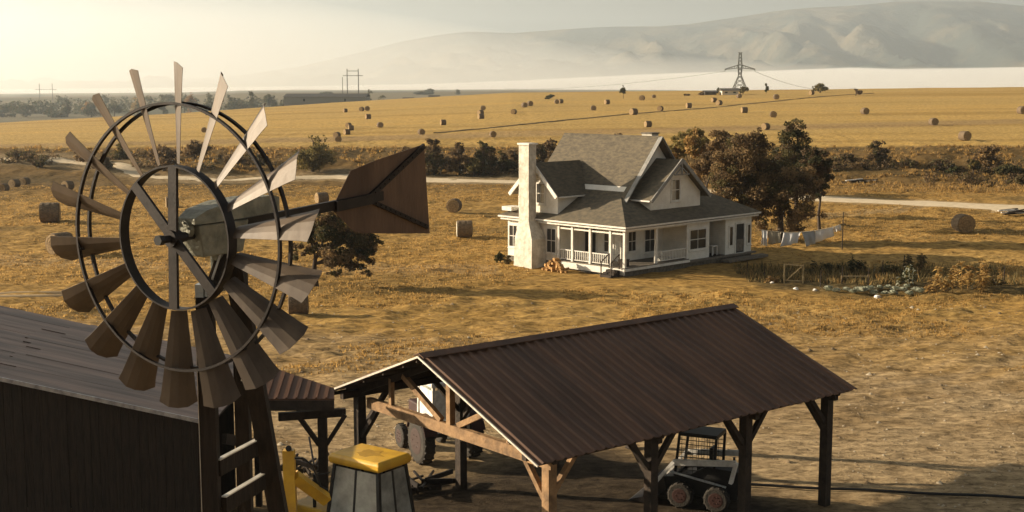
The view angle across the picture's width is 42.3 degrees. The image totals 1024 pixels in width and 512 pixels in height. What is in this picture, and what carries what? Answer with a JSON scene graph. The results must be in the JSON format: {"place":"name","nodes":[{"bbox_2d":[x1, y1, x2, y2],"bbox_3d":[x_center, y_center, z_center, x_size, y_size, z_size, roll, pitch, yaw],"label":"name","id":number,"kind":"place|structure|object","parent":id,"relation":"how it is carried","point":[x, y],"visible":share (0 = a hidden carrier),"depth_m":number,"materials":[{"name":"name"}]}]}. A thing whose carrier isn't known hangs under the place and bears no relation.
{"place":"outdoors","nodes":[
{"label":"outdoors","id":0,"kind":"place"},
{"bbox_2d":[0,94,53,96],"bbox_3d":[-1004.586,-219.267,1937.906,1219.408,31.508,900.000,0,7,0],"label":"hill","id":1,"kind":"structure","parent":0,"point":[30,95],"depth_m":2001.98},
{"bbox_2d":[0,294,61,296],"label":"path","id":2,"kind":"structure","parent":0,"point":[50,295],"depth_m":77.47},
{"bbox_2d":[0,291,61,293],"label":"path","id":3,"kind":"structure","parent":0,"point":[55,292],"depth_m":78.96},
{"bbox_2d":[0,87,1023,511],"bbox_3d":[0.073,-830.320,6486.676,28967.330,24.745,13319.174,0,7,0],"label":"ground","id":4,"kind":"structure","parent":0,"point":[612,479],"depth_m":82.38,"materials":[{"name":"plant"}]},
{"bbox_2d":[0,105,16,116],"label":"tree","id":5,"kind":"object","parent":4,"relation":"on","point":[5,109],"visible":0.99,"depth_m":1042.35,"materials":[{"name":"green plant"}]},
{"bbox_2d":[8,179,20,186],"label":"hay bale","id":6,"kind":"object","parent":4,"relation":"on","point":[14,182],"visible":0.91,"depth_m":160.56},
{"bbox_2d":[4,149,26,158],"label":"bush","id":7,"kind":"object","parent":4,"relation":"on","point":[15,153],"visible":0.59,"depth_m":188.38,"materials":[{"name":"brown plant"}]},
{"bbox_2d":[12,105,32,116],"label":"tree","id":8,"kind":"object","parent":4,"relation":"on","point":[22,110],"visible":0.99,"depth_m":1052.54,"materials":[{"name":"green plant"}]},
{"bbox_2d":[30,156,46,166],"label":"bush","id":9,"kind":"object","parent":4,"relation":"on","point":[40,162],"visible":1,"depth_m":181.88,"materials":[{"name":"green plant"}]},
{"bbox_2d":[39,202,60,221],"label":"hay bale","id":10,"kind":"object","parent":4,"relation":"on","point":[49,211],"visible":0.98,"depth_m":119.39},
{"bbox_2d":[43,110,67,117],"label":"tree","id":11,"kind":"object","parent":4,"relation":"on","point":[55,113],"visible":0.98,"depth_m":1037.86,"materials":[{"name":"green plant"}]},
{"bbox_2d":[45,232,72,254],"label":"hay bale","id":12,"kind":"object","parent":4,"relation":"on","point":[49,249],"visible":0.3,"depth_m":96.84},
{"bbox_2d":[59,95,71,116],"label":"tree","id":13,"kind":"object","parent":4,"relation":"on","point":[65,110],"visible":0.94,"depth_m":1054.47,"materials":[{"name":"green plant"}]},
{"bbox_2d":[61,180,74,189],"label":"hay bale","id":14,"kind":"object","parent":4,"relation":"on","point":[69,184],"visible":0.65,"depth_m":156.03},
{"bbox_2d":[81,103,100,116],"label":"tree","id":15,"kind":"object","parent":4,"relation":"on","point":[88,110],"visible":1,"depth_m":1041.32,"materials":[{"name":"green plant"}]},
{"bbox_2d":[107,97,121,116],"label":"tree","id":16,"kind":"object","parent":4,"relation":"on","point":[117,107],"visible":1,"depth_m":1054.68,"materials":[{"name":"green plant"}]},
{"bbox_2d":[113,143,132,159],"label":"round bush","id":17,"kind":"object","parent":4,"relation":"on","point":[120,154],"visible":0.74,"depth_m":188.62,"materials":[{"name":"green plant"}]},
{"bbox_2d":[0,306,262,511],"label":"barn","id":18,"kind":"structure","parent":4,"relation":"on","point":[83,428],"depth_m":32.51,"materials":[{"name":"wood"}]},
{"bbox_2d":[0,92,283,113],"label":"woodland","id":19,"kind":"object","parent":4,"relation":"on","point":[79,110],"visible":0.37,"depth_m":1267.76,"materials":[{"name":"green plant"}]},
{"bbox_2d":[146,144,181,170],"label":"round bush","id":20,"kind":"object","parent":4,"relation":"on","point":[167,156],"visible":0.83,"depth_m":179.46,"materials":[{"name":"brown plant"}]},
{"bbox_2d":[184,92,196,112],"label":"tree","id":21,"kind":"object","parent":4,"relation":"on","point":[189,98],"visible":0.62,"depth_m":1042.03,"materials":[{"name":"plant"}]},
{"bbox_2d":[180,139,212,160],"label":"round bush","id":22,"kind":"object","parent":4,"relation":"on","point":[193,148],"visible":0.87,"depth_m":187.62,"materials":[{"name":"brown plant"}]},
{"bbox_2d":[199,92,212,110],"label":"tree","id":23,"kind":"object","parent":4,"relation":"on","point":[208,102],"visible":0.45,"depth_m":1053.51,"materials":[{"name":"green plant"}]},
{"bbox_2d":[223,95,243,109],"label":"tree","id":24,"kind":"object","parent":4,"relation":"on","point":[233,103],"visible":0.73,"depth_m":1068.18,"materials":[{"name":"green plant"}]},
{"bbox_2d":[223,154,248,163],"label":"bush","id":25,"kind":"object","parent":4,"relation":"on","point":[241,160],"visible":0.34,"depth_m":181.65,"materials":[{"name":"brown plant"}]},
{"bbox_2d":[50,61,429,511],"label":"windmill","id":26,"kind":"object","parent":4,"relation":"on","point":[386,195],"visible":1,"depth_m":12.07,"materials":[{"name":"metal"}]},
{"bbox_2d":[263,94,280,106],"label":"tree","id":27,"kind":"object","parent":4,"relation":"on","point":[268,99],"visible":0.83,"depth_m":1053.58,"materials":[{"name":"green plant"}]},
{"bbox_2d":[288,295,308,313],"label":"hay bale","id":28,"kind":"object","parent":4,"relation":"on","point":[296,306],"visible":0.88,"depth_m":70.98},
{"bbox_2d":[280,437,329,475],"bbox_3d":[-6.774,6.560,42.665,1.589,0.874,2.393,0,7,0],"label":"scrap heap","id":29,"kind":"object","parent":4,"relation":"on","point":[304,466],"visible":0.52,"depth_m":42.33,"materials":[{"name":"metal"}]},
{"bbox_2d":[266,370,346,491],"bbox_3d":[-5.894,5.673,37.013,2.675,5.093,1.955,0,7,0],"label":"pole canopy","id":30,"kind":"object","parent":4,"relation":"on","point":[301,400],"visible":0.76,"depth_m":36.35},
{"bbox_2d":[288,135,336,171],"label":"round bush","id":31,"kind":"object","parent":4,"relation":"on","point":[316,157],"visible":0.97,"depth_m":177.90,"materials":[{"name":"green plant"}]},
{"bbox_2d":[314,192,328,202],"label":"hay bale","id":32,"kind":"object","parent":4,"relation":"on","point":[320,197],"visible":0.87,"depth_m":138.61},
{"bbox_2d":[283,93,369,105],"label":"long building","id":33,"kind":"structure","parent":4,"relation":"on","point":[304,99],"depth_m":735.14,"materials":[{"name":"grey"}]},
{"bbox_2d":[293,211,383,286],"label":"broadleaf tree","id":34,"kind":"object","parent":4,"relation":"on","point":[335,230],"visible":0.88,"depth_m":80.47,"materials":[{"name":"green plant"}]},
{"bbox_2d":[282,443,414,511],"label":"backhoe loader","id":35,"kind":"object","parent":4,"relation":"on","point":[367,478],"visible":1,"depth_m":32.77,"materials":[{"name":"yellow paint"}]},
{"bbox_2d":[330,466,376,511],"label":"window","id":36,"kind":"structure","parent":35,"relation":"in","point":[353,490],"depth_m":32.84,"materials":[{"name":"grey glass"}]},
{"bbox_2d":[381,466,411,511],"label":"window","id":37,"kind":"structure","parent":35,"relation":"in","point":[394,488],"depth_m":32.84,"materials":[{"name":"grey glass"}]},
{"bbox_2d":[342,69,362,92],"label":"frame pylon","id":38,"kind":"object","parent":4,"relation":"on","point":[347,75],"visible":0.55,"depth_m":773.02,"materials":[{"name":"grey metal"}]},
{"bbox_2d":[409,469,455,494],"bbox_3d":[-2.853,6.804,40.811,2.506,0.827,1.700,-3,8,-21],"label":"scrap heap","id":39,"kind":"object","parent":4,"relation":"on","point":[432,482],"visible":0.7,"depth_m":40.61,"materials":[{"name":"metal"}]},
{"bbox_2d":[424,138,440,154],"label":"round bush","id":40,"kind":"object","parent":4,"relation":"on","point":[432,145],"visible":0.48,"depth_m":186.84,"materials":[{"name":"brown plant"}]},
{"bbox_2d":[425,150,447,174],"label":"round bush","id":41,"kind":"object","parent":4,"relation":"on","point":[435,161],"visible":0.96,"depth_m":176.24,"materials":[{"name":"green plant"}]},
{"bbox_2d":[394,382,485,464],"bbox_3d":[-2.595,5.338,44.722,2.240,2.803,3.338,-4,8,-27],"label":"farm tractor","id":42,"kind":"object","parent":4,"relation":"on","point":[420,440],"visible":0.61,"depth_m":43.65,"materials":[{"name":"black paint"}]},
{"bbox_2d":[446,198,461,211],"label":"hay bale","id":43,"kind":"object","parent":4,"relation":"on","point":[454,205],"visible":1,"depth_m":127.47},
{"bbox_2d":[444,141,471,174],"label":"round bush","id":44,"kind":"object","parent":4,"relation":"on","point":[457,153],"visible":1,"depth_m":176.55,"materials":[{"name":"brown plant"}]},
{"bbox_2d":[456,220,472,236],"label":"hay bale","id":45,"kind":"object","parent":4,"relation":"on","point":[464,228],"visible":1,"depth_m":107.23},
{"bbox_2d":[465,157,479,175],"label":"round bush","id":46,"kind":"object","parent":4,"relation":"on","point":[474,165],"visible":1,"depth_m":175.19,"materials":[{"name":"green plant"}]},
{"bbox_2d":[473,140,498,175],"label":"round bush","id":47,"kind":"object","parent":4,"relation":"on","point":[487,160],"visible":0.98,"depth_m":175.94,"materials":[{"name":"green plant"}]},
{"bbox_2d":[496,150,516,171],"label":"round bush","id":48,"kind":"object","parent":4,"relation":"on","point":[505,161],"visible":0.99,"depth_m":177.97,"materials":[{"name":"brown plant"}]},
{"bbox_2d":[0,144,1023,193],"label":"dry weeds","id":49,"kind":"object","parent":4,"relation":"on","point":[977,188],"visible":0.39,"depth_m":185.19,"materials":[{"name":"plant"}]},
{"bbox_2d":[0,147,1023,185],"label":"brush","id":50,"kind":"object","parent":4,"relation":"on","point":[860,163],"visible":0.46,"depth_m":179.21,"materials":[{"name":"brown plant"}]},
{"bbox_2d":[506,149,518,164],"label":"bush","id":51,"kind":"object","parent":4,"relation":"on","point":[513,155],"visible":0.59,"depth_m":181.66,"materials":[{"name":"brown plant"}]},
{"bbox_2d":[24,302,1023,511],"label":"clods","id":52,"kind":"object","parent":4,"relation":"on","point":[786,461],"visible":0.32,"depth_m":52.44,"materials":[{"name":"beige"}]},
{"bbox_2d":[536,143,547,162],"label":"round bush","id":53,"kind":"object","parent":4,"relation":"on","point":[541,153],"visible":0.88,"depth_m":180.38,"materials":[{"name":"green plant"}]},
{"bbox_2d":[541,138,556,156],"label":"round bush","id":54,"kind":"object","parent":4,"relation":"on","point":[549,146],"visible":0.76,"depth_m":188.24,"materials":[{"name":"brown plant"}]},
{"bbox_2d":[334,303,856,511],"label":"pole shed","id":55,"kind":"structure","parent":4,"relation":"on","point":[548,402],"depth_m":35.97,"materials":[{"name":"metal"}]},
{"bbox_2d":[498,132,767,277],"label":"farmhouse","id":56,"kind":"object","parent":4,"relation":"on","point":[644,203],"visible":0.99,"depth_m":90.33,"materials":[{"name":"wood"}]},
{"bbox_2d":[507,223,517,248],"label":"window","id":57,"kind":"structure","parent":56,"relation":"in","point":[512,228],"depth_m":92.98,"materials":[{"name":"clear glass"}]},
{"bbox_2d":[536,182,545,205],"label":"window","id":58,"kind":"structure","parent":56,"relation":"in","point":[540,186],"depth_m":90.76,"materials":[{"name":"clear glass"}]},
{"bbox_2d":[545,227,556,254],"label":"window","id":59,"kind":"structure","parent":56,"relation":"in","point":[551,232],"depth_m":90.23,"materials":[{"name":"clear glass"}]},
{"bbox_2d":[584,228,596,258],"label":"door","id":60,"kind":"structure","parent":56,"relation":"in","point":[586,234],"depth_m":90.54,"materials":[{"name":"white paint"}]},
{"bbox_2d":[603,230,614,254],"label":"window","id":61,"kind":"structure","parent":56,"relation":"in","point":[605,236],"depth_m":89.47,"materials":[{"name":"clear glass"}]},
{"bbox_2d":[627,231,637,253],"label":"window","id":62,"kind":"structure","parent":56,"relation":"in","point":[631,236],"depth_m":89.33,"materials":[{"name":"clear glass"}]},
{"bbox_2d":[643,226,653,254],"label":"window","id":63,"kind":"structure","parent":56,"relation":"in","point":[648,234],"depth_m":90.59,"materials":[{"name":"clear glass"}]},
{"bbox_2d":[670,178,680,202],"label":"window","id":64,"kind":"structure","parent":56,"relation":"in","point":[676,182],"depth_m":90.13,"materials":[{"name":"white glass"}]},
{"bbox_2d":[688,227,707,251],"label":"window","id":65,"kind":"structure","parent":56,"relation":"in","point":[697,236],"depth_m":90.96,"materials":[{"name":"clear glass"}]},
{"bbox_2d":[728,225,734,247],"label":"window","id":66,"kind":"structure","parent":56,"relation":"in","point":[731,228],"depth_m":93.55,"materials":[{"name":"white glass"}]},
{"bbox_2d":[734,222,744,252],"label":"door","id":67,"kind":"structure","parent":56,"relation":"in","point":[740,226],"depth_m":94.31,"materials":[{"name":"white paint"}]},
{"bbox_2d":[746,223,751,244],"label":"window","id":68,"kind":"structure","parent":56,"relation":"in","point":[748,236],"depth_m":95.03,"materials":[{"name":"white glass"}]},
{"bbox_2d":[434,93,871,132],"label":"ditch","id":69,"kind":"object","parent":4,"relation":"on","point":[627,114],"visible":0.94,"depth_m":314.00,"materials":[{"name":"soil"}]},
{"bbox_2d":[627,426,738,511],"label":"skid steer loader","id":70,"kind":"object","parent":4,"relation":"on","point":[712,480],"visible":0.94,"depth_m":38.98,"materials":[{"name":"black paint"}]},
{"bbox_2d":[668,126,718,169],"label":"broadleaf tree","id":71,"kind":"object","parent":4,"relation":"on","point":[693,141],"visible":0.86,"depth_m":148.55,"materials":[{"name":"green plant"}]},
{"bbox_2d":[689,129,734,187],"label":"broadleaf tree","id":72,"kind":"object","parent":4,"relation":"on","point":[703,165],"visible":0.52,"depth_m":124.27,"materials":[{"name":"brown plant"}]},
{"bbox_2d":[718,88,739,94],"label":"farm shed","id":73,"kind":"structure","parent":4,"relation":"on","point":[729,91],"depth_m":485.47,"materials":[{"name":"metal"}]},
{"bbox_2d":[725,52,754,88],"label":"lattice pylon","id":74,"kind":"object","parent":4,"relation":"on","point":[736,82],"visible":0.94,"depth_m":539.19,"materials":[{"name":"grey metal"}]},
{"bbox_2d":[708,126,827,240],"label":"broadleaf tree","id":75,"kind":"object","parent":4,"relation":"on","point":[759,183],"visible":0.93,"depth_m":103.34,"materials":[{"name":"green plant"}]},
{"bbox_2d":[767,118,812,224],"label":"broadleaf tree","id":76,"kind":"object","parent":4,"relation":"on","point":[792,152],"visible":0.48,"depth_m":115.13,"materials":[{"name":"green plant"}]},
{"bbox_2d":[783,264,803,283],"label":"garden gate","id":77,"kind":"structure","parent":4,"relation":"on","point":[793,273],"depth_m":82.58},
{"bbox_2d":[793,147,834,229],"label":"broadleaf tree","id":78,"kind":"object","parent":4,"relation":"on","point":[818,163],"visible":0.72,"depth_m":111.60,"materials":[{"name":"green plant"}]},
{"bbox_2d":[805,260,833,273],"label":"weed clump","id":79,"kind":"object","parent":4,"relation":"on","point":[828,265],"visible":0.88,"depth_m":87.85,"materials":[{"name":"green plant"}]},
{"bbox_2d":[812,83,828,92],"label":"bush","id":80,"kind":"object","parent":4,"relation":"on","point":[819,87],"visible":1,"depth_m":503.57,"materials":[{"name":"green plant"}]},
{"bbox_2d":[839,212,843,248],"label":"clothesline pole","id":81,"kind":"object","parent":4,"relation":"on","point":[842,224],"visible":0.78,"depth_m":99.39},
{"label":"clothesline","id":82,"kind":"object","parent":81,"relation":"attached to","visible":0},
{"bbox_2d":[761,230,766,245],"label":"towel","id":83,"kind":"object","parent":82,"relation":"hanging from","point":[764,238],"visible":1,"depth_m":101.01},
{"bbox_2d":[768,231,780,244],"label":"bed sheet","id":84,"kind":"object","parent":82,"relation":"hanging from","point":[774,237],"visible":1,"depth_m":100.82,"materials":[{"name":"fabric"}]},
{"bbox_2d":[780,232,799,246],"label":"bed sheet","id":85,"kind":"object","parent":82,"relation":"hanging from","point":[789,238],"visible":1,"depth_m":100.50,"materials":[{"name":"fabric"}]},
{"bbox_2d":[802,231,815,246],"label":"bed sheet","id":86,"kind":"object","parent":82,"relation":"hanging from","point":[809,237],"visible":1,"depth_m":100.19,"materials":[{"name":"fabric"}]},
{"bbox_2d":[815,227,833,241],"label":"bed sheet","id":87,"kind":"object","parent":82,"relation":"hanging from","point":[822,234],"visible":1,"depth_m":99.87,"materials":[{"name":"fabric"}]},
{"bbox_2d":[838,153,853,166],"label":"bush","id":88,"kind":"object","parent":4,"relation":"on","point":[847,156],"visible":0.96,"depth_m":181.11,"materials":[{"name":"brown plant"}]},
{"bbox_2d":[835,253,866,271],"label":"weed clump","id":89,"kind":"object","parent":4,"relation":"on","point":[852,265],"visible":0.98,"depth_m":87.44,"materials":[{"name":"green plant"}]},
{"bbox_2d":[842,178,878,182],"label":"plank heap","id":90,"kind":"object","parent":4,"relation":"on","point":[859,180],"visible":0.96,"depth_m":166.88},
{"bbox_2d":[732,259,1023,285],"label":"tall grass","id":91,"kind":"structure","parent":4,"relation":"on","point":[886,275],"depth_m":85.97,"materials":[{"name":"beige plant"}]},
{"bbox_2d":[866,140,891,163],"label":"round bush","id":92,"kind":"object","parent":4,"relation":"on","point":[876,154],"visible":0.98,"depth_m":183.14,"materials":[{"name":"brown plant"}]},
{"bbox_2d":[751,483,1023,498],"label":"pipe","id":93,"kind":"object","parent":4,"relation":"on","point":[893,491],"visible":0.81,"depth_m":40.37,"materials":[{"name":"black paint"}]},
{"bbox_2d":[879,261,905,274],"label":"weed clump","id":94,"kind":"object","parent":4,"relation":"on","point":[885,268],"visible":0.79,"depth_m":86.05,"materials":[{"name":"green plant"}]},
{"bbox_2d":[894,264,917,285],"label":"vine plant","id":95,"kind":"object","parent":4,"relation":"on","point":[906,276],"visible":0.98,"depth_m":81.66,"materials":[{"name":"green plant"}]},
{"bbox_2d":[898,157,918,166],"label":"bush","id":96,"kind":"object","parent":4,"relation":"on","point":[906,162],"visible":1,"depth_m":179.86,"materials":[{"name":"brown plant"}]},
{"bbox_2d":[901,253,927,269],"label":"weed clump","id":97,"kind":"object","parent":4,"relation":"on","point":[921,259],"visible":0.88,"depth_m":87.59,"materials":[{"name":"green plant"}]},
{"bbox_2d":[923,279,950,292],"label":"corn clump","id":98,"kind":"object","parent":4,"relation":"on","point":[929,287],"visible":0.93,"depth_m":79.05,"materials":[{"name":"brown plant"}]},
{"bbox_2d":[928,158,954,170],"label":"bush","id":99,"kind":"object","parent":4,"relation":"on","point":[941,164],"visible":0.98,"depth_m":177.80,"materials":[{"name":"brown plant"}]},
{"bbox_2d":[944,166,961,176],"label":"bush","id":100,"kind":"object","parent":4,"relation":"on","point":[955,169],"visible":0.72,"depth_m":174.08,"materials":[{"name":"green plant"}]},
{"bbox_2d":[931,261,990,292],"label":"corn clump","id":101,"kind":"object","parent":4,"relation":"on","point":[956,276],"visible":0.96,"depth_m":79.38,"materials":[{"name":"beige plant"}]},
{"bbox_2d":[951,214,975,232],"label":"hay bale","id":102,"kind":"object","parent":4,"relation":"on","point":[963,223],"visible":1,"depth_m":110.85},
{"bbox_2d":[958,131,971,140],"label":"hay bale","id":103,"kind":"object","parent":4,"relation":"on","point":[965,135],"visible":1,"depth_m":214.95},
{"bbox_2d":[961,158,981,177],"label":"round bush","id":104,"kind":"object","parent":4,"relation":"on","point":[973,164],"visible":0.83,"depth_m":170.31,"materials":[{"name":"green plant"}]},
{"bbox_2d":[973,259,992,288],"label":"corn clump","id":105,"kind":"object","parent":4,"relation":"on","point":[985,272],"visible":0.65,"depth_m":80.20,"materials":[{"name":"beige plant"}]},
{"bbox_2d":[972,144,1004,167],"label":"round bush","id":106,"kind":"object","parent":4,"relation":"on","point":[985,156],"visible":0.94,"depth_m":178.13,"materials":[{"name":"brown plant"}]},
{"bbox_2d":[986,274,1007,285],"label":"weed clump","id":107,"kind":"object","parent":4,"relation":"on","point":[992,281],"visible":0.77,"depth_m":81.74,"materials":[{"name":"green plant"}]},
{"bbox_2d":[992,164,1023,176],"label":"bush","id":108,"kind":"object","parent":4,"relation":"on","point":[999,169],"visible":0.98,"depth_m":173.77,"materials":[{"name":"green plant"}]},
{"bbox_2d":[998,208,1023,214],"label":"plank heap","id":109,"kind":"object","parent":4,"relation":"on","point":[1014,211],"visible":1,"depth_m":125.01,"materials":[{"name":"wood"}]},
{"bbox_2d":[0,1,1023,90],"bbox_3d":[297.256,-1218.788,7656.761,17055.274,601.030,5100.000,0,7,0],"label":"mountain","id":110,"kind":"structure","parent":0,"point":[937,44],"depth_m":6893.91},
{"bbox_2d":[0,157,1023,211],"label":"road","id":111,"kind":"structure","parent":0,"point":[129,169],"depth_m":168.86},
{"bbox_2d":[0,0,1023,81],"label":"sky","id":112,"kind":"structure","parent":0,"point":[64,40],"materials":[{"name":"grey"}]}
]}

